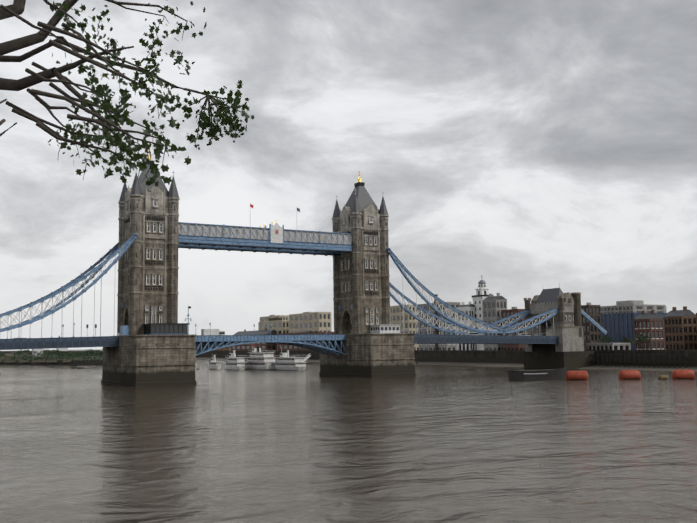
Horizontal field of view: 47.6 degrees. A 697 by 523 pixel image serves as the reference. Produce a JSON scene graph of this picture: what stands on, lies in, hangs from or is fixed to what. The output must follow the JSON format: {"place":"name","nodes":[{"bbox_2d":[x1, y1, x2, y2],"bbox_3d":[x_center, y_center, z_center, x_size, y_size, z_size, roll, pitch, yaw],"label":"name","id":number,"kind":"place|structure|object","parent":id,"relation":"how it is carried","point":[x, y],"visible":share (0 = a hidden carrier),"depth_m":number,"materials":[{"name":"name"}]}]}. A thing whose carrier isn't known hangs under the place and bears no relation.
{"place":"outdoors","nodes":[
{"label":"outdoors","id":0,"kind":"place"},
{"bbox_2d":[0,356,102,364],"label":"shore ground","id":1,"kind":"structure","parent":0,"point":[53,363],"depth_m":579.76,"materials":[{"name":"green plant"}]},
{"bbox_2d":[0,348,80,361],"bbox_3d":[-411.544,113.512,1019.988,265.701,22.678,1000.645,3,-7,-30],"label":"shore buildings","id":2,"kind":"structure","parent":1,"relation":"on","point":[39,350],"depth_m":606.95,"materials":[{"name":"stone"}]},
{"bbox_2d":[0,349,102,362],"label":"shore tree","id":3,"kind":"object","parent":1,"relation":"on","point":[58,353],"depth_m":541.16,"materials":[{"name":"green plant"}]},
{"bbox_2d":[0,0,253,191],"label":"plane tree","id":4,"kind":"object","parent":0,"point":[105,106],"depth_m":11.00,"materials":[{"name":"green plant"}]},
{"bbox_2d":[0,349,696,522],"bbox_3d":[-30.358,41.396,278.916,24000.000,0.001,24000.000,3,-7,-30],"label":"river water","id":5,"kind":"structure","parent":0,"point":[448,444],"depth_m":88.97,"materials":[{"name":"grey liquid"}]},
{"bbox_2d":[101,334,198,386],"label":"pier","id":6,"kind":"structure","parent":5,"relation":"in","point":[145,360],"depth_m":241.09,"materials":[{"name":"stone"}]},
{"bbox_2d":[117,148,179,335],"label":"tower","id":7,"kind":"structure","parent":6,"relation":"on","point":[147,270],"depth_m":256.69,"materials":[{"name":"stone"}]},
{"bbox_2d":[0,233,136,331],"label":"suspension chains","id":8,"kind":"object","parent":7,"relation":"attached to","point":[108,256],"visible":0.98,"depth_m":245.12,"materials":[{"name":"blue paint"}]},
{"bbox_2d":[7,263,115,338],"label":"suspension rods","id":9,"kind":"object","parent":8,"relation":"hanging from","point":[81,315],"visible":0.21,"depth_m":246.39,"materials":[{"name":"white paint"}]},
{"bbox_2d":[0,336,118,349],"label":"side span deck","id":10,"kind":"structure","parent":9,"relation":"hanging from","point":[48,343],"depth_m":237.12,"materials":[{"name":"metal"}]},
{"bbox_2d":[178,224,340,255],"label":"walkway","id":11,"kind":"structure","parent":7,"relation":"attached to","point":[242,249],"depth_m":287.20,"materials":[{"name":"blue paint"}]},
{"bbox_2d":[178,220,352,252],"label":"walkway","id":12,"kind":"structure","parent":7,"relation":"attached to","point":[276,236],"depth_m":276.99,"materials":[{"name":"blue paint"}]},
{"bbox_2d":[120,323,189,334],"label":"parapet","id":13,"kind":"structure","parent":6,"relation":"on","point":[165,328],"depth_m":248.75,"materials":[{"name":"blue paint"}]},
{"bbox_2d":[185,306,191,334],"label":"signal mast","id":14,"kind":"object","parent":6,"relation":"on","point":[188,318],"visible":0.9,"depth_m":256.25,"materials":[{"name":"grey metal"}]},
{"bbox_2d":[195,334,345,355],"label":"bascule span","id":15,"kind":"object","parent":6,"relation":"on","point":[223,341],"visible":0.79,"depth_m":275.72,"materials":[{"name":"metal"}]},
{"bbox_2d":[201,329,224,334],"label":"box lorry","id":16,"kind":"object","parent":15,"relation":"on","point":[210,331],"visible":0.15,"depth_m":266.88,"materials":[{"name":"white metal"}]},
{"bbox_2d":[11,323,537,337],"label":"bridge lamp standards","id":17,"kind":"object","parent":15,"relation":"on","point":[326,328],"visible":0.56,"depth_m":297.90,"materials":[{"name":"blue paint"}]},
{"bbox_2d":[207,355,221,368],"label":"pleasure boat","id":18,"kind":"object","parent":5,"relation":"on","point":[213,364],"visible":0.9,"depth_m":410.45,"materials":[{"name":"white paint"}]},
{"bbox_2d":[223,350,246,369],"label":"pleasure boat","id":19,"kind":"object","parent":5,"relation":"on","point":[233,362],"visible":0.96,"depth_m":390.12,"materials":[{"name":"white paint"}]},
{"bbox_2d":[244,344,276,369],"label":"boat","id":20,"kind":"object","parent":5,"relation":"in","point":[258,359],"visible":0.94,"depth_m":387.58,"materials":[{"name":"white paint"}]},
{"bbox_2d":[272,348,307,370],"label":"pleasure boat","id":21,"kind":"object","parent":5,"relation":"on","point":[285,361],"visible":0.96,"depth_m":371.62,"materials":[{"name":"white paint"}]},
{"bbox_2d":[319,333,417,377],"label":"pier","id":22,"kind":"structure","parent":5,"relation":"in","point":[371,355],"depth_m":282.51,"materials":[{"name":"stone"}]},
{"bbox_2d":[370,324,407,332],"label":"control cabin","id":23,"kind":"object","parent":22,"relation":"on","point":[381,328],"visible":0.88,"depth_m":290.14,"materials":[{"name":"white paint"}]},
{"bbox_2d":[507,367,566,379],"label":"moored barge","id":24,"kind":"object","parent":5,"relation":"on","point":[557,373],"visible":1,"depth_m":242.82,"materials":[{"name":"grey metal"}]},
{"bbox_2d":[566,370,587,379],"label":"mooring buoy","id":25,"kind":"object","parent":5,"relation":"in","point":[577,375],"visible":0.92,"depth_m":238.53,"materials":[{"name":"plastic"}]},
{"bbox_2d":[618,369,640,378],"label":"mooring buoy","id":26,"kind":"object","parent":5,"relation":"in","point":[629,374],"visible":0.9,"depth_m":237.37,"materials":[{"name":"plastic"}]},
{"bbox_2d":[658,374,668,378],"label":"mooring buoy","id":27,"kind":"object","parent":5,"relation":"in","point":[660,376],"visible":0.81,"depth_m":235.06,"materials":[{"name":"beige plastic"}]},
{"bbox_2d":[671,369,694,378],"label":"mooring buoy","id":28,"kind":"object","parent":5,"relation":"in","point":[682,374],"visible":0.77,"depth_m":234.75,"materials":[{"name":"plastic"}]},
{"bbox_2d":[0,340,696,371],"bbox_3d":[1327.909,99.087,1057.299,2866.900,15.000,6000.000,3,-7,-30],"label":"bank ground","id":29,"kind":"structure","parent":0,"point":[545,356],"depth_m":344.81,"materials":[{"name":"stone"}]},
{"bbox_2d":[197,343,230,350],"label":"building","id":30,"kind":"structure","parent":29,"relation":"on","point":[225,349],"depth_m":776.28,"materials":[{"name":"brick"}]},
{"bbox_2d":[231,328,276,350],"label":"building","id":31,"kind":"structure","parent":29,"relation":"on","point":[262,346],"depth_m":705.23,"materials":[{"name":"red brick"}]},
{"bbox_2d":[258,318,288,350],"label":"building","id":32,"kind":"structure","parent":29,"relation":"on","point":[279,325],"depth_m":688.23,"materials":[{"name":"beige stone"}]},
{"bbox_2d":[260,315,288,321],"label":"building","id":33,"kind":"structure","parent":29,"relation":"on","point":[283,317],"depth_m":708.80,"materials":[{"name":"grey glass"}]},
{"bbox_2d":[278,331,333,350],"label":"building","id":34,"kind":"structure","parent":29,"relation":"on","point":[284,347],"depth_m":627.39,"materials":[{"name":"red brick"}]},
{"bbox_2d":[289,312,331,332],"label":"building","id":35,"kind":"structure","parent":29,"relation":"on","point":[316,321],"depth_m":636.23,"materials":[{"name":"beige stone"}]},
{"bbox_2d":[390,305,418,349],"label":"building","id":36,"kind":"structure","parent":29,"relation":"on","point":[396,317],"depth_m":508.94,"materials":[{"name":"beige brick"}]},
{"bbox_2d":[434,294,438,349],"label":"brewhouse chimney","id":37,"kind":"object","parent":29,"relation":"on","point":[436,330],"visible":0.5,"depth_m":471.74,"materials":[{"name":"brick"}]},
{"bbox_2d":[418,301,460,349],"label":"building","id":38,"kind":"structure","parent":29,"relation":"on","point":[426,346],"depth_m":473.34,"materials":[{"name":"concrete"}]},
{"bbox_2d":[456,301,475,349],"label":"building","id":39,"kind":"structure","parent":29,"relation":"on","point":[468,309],"depth_m":432.71,"materials":[{"name":"grey stone"}]},
{"bbox_2d":[472,277,492,349],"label":"clock tower","id":40,"kind":"structure","parent":29,"relation":"on","point":[482,292],"depth_m":431.26,"materials":[{"name":"grey stone"}]},
{"bbox_2d":[482,293,506,349],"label":"building","id":41,"kind":"structure","parent":29,"relation":"on","point":[493,307],"depth_m":412.38,"materials":[{"name":"concrete"}]},
{"bbox_2d":[501,307,524,349],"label":"building","id":42,"kind":"structure","parent":29,"relation":"on","point":[509,312],"depth_m":399.74,"materials":[{"name":"brown brick"}]},
{"bbox_2d":[581,303,601,342],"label":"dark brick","id":43,"kind":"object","parent":29,"relation":"on","point":[591,332],"visible":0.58,"depth_m":379.76,"materials":[{"name":"brown brick"}]},
{"bbox_2d":[598,333,613,342],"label":"bank tree leaves","id":44,"kind":"object","parent":29,"relation":"on","point":[607,338],"depth_m":362.22,"materials":[{"name":"green plant"}]},
{"bbox_2d":[587,343,630,349],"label":"shed","id":45,"kind":"structure","parent":29,"relation":"on","point":[608,346],"depth_m":350.39,"materials":[{"name":"concrete"}]},
{"bbox_2d":[618,336,632,344],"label":"bank tree leaves","id":46,"kind":"object","parent":29,"relation":"on","point":[626,340],"visible":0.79,"depth_m":354.44,"materials":[{"name":"green plant"}]},
{"bbox_2d":[601,312,666,349],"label":"blue block","id":47,"kind":"structure","parent":29,"relation":"on","point":[615,326],"depth_m":412.62,"materials":[{"name":"glass"}]},
{"bbox_2d":[600,300,666,313],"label":"building","id":48,"kind":"structure","parent":47,"relation":"on","point":[630,306],"depth_m":418.24,"materials":[{"name":"white concrete"}]},
{"bbox_2d":[631,333,650,349],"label":"bank tree leaves","id":49,"kind":"object","parent":29,"relation":"on","point":[642,337],"depth_m":346.19,"materials":[{"name":"green plant"}]},
{"bbox_2d":[633,310,664,349],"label":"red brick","id":50,"kind":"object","parent":29,"relation":"on","point":[651,324],"visible":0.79,"depth_m":370.70,"materials":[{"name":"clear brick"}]},
{"bbox_2d":[663,306,696,349],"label":"building","id":51,"kind":"structure","parent":29,"relation":"on","point":[680,330],"depth_m":349.02,"materials":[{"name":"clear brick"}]},
{"bbox_2d":[0,0,696,350],"label":"sky","id":52,"kind":"structure","parent":0,"point":[526,148],"materials":[{"name":"grey"}]},
{"bbox_2d":[332,171,389,333],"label":"tower","id":53,"kind":"structure","parent":0,"point":[361,290],"depth_m":298.01,"materials":[{"name":"stone"}]},
{"bbox_2d":[387,248,557,333],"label":"suspension chains","id":54,"kind":"object","parent":53,"relation":"attached to","point":[405,272],"visible":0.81,"depth_m":322.66,"materials":[{"name":"blue paint"}]},
{"bbox_2d":[390,274,553,335],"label":"suspension rods","id":55,"kind":"object","parent":54,"relation":"hanging from","point":[442,317],"visible":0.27,"depth_m":311.63,"materials":[{"name":"white paint"}]},
{"bbox_2d":[414,334,558,343],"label":"side span deck","id":56,"kind":"structure","parent":55,"relation":"hanging from","point":[460,339],"depth_m":319.23,"materials":[{"name":"metal"}]},
{"bbox_2d":[86,324,504,336],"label":"traffic signals","id":57,"kind":"object","parent":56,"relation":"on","point":[96,327],"visible":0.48,"depth_m":243.63,"materials":[{"name":"grey metal"}]},
{"bbox_2d":[466,332,477,334],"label":"white van","id":58,"kind":"object","parent":56,"relation":"on","point":[471,333],"visible":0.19,"depth_m":322.44,"materials":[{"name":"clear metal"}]},
{"bbox_2d":[519,333,530,335],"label":"white van","id":59,"kind":"object","parent":56,"relation":"on","point":[523,334],"visible":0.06,"depth_m":336.17,"materials":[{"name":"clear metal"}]},
{"bbox_2d":[523,283,583,351],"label":"abutment tower","id":60,"kind":"structure","parent":0,"point":[567,327],"depth_m":342.66,"materials":[{"name":"stone"}]},
{"bbox_2d":[581,309,606,334],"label":"suspension chain","id":61,"kind":"object","parent":60,"relation":"attached to","point":[593,322],"visible":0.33,"depth_m":349.54,"materials":[{"name":"blue paint"}]}
]}

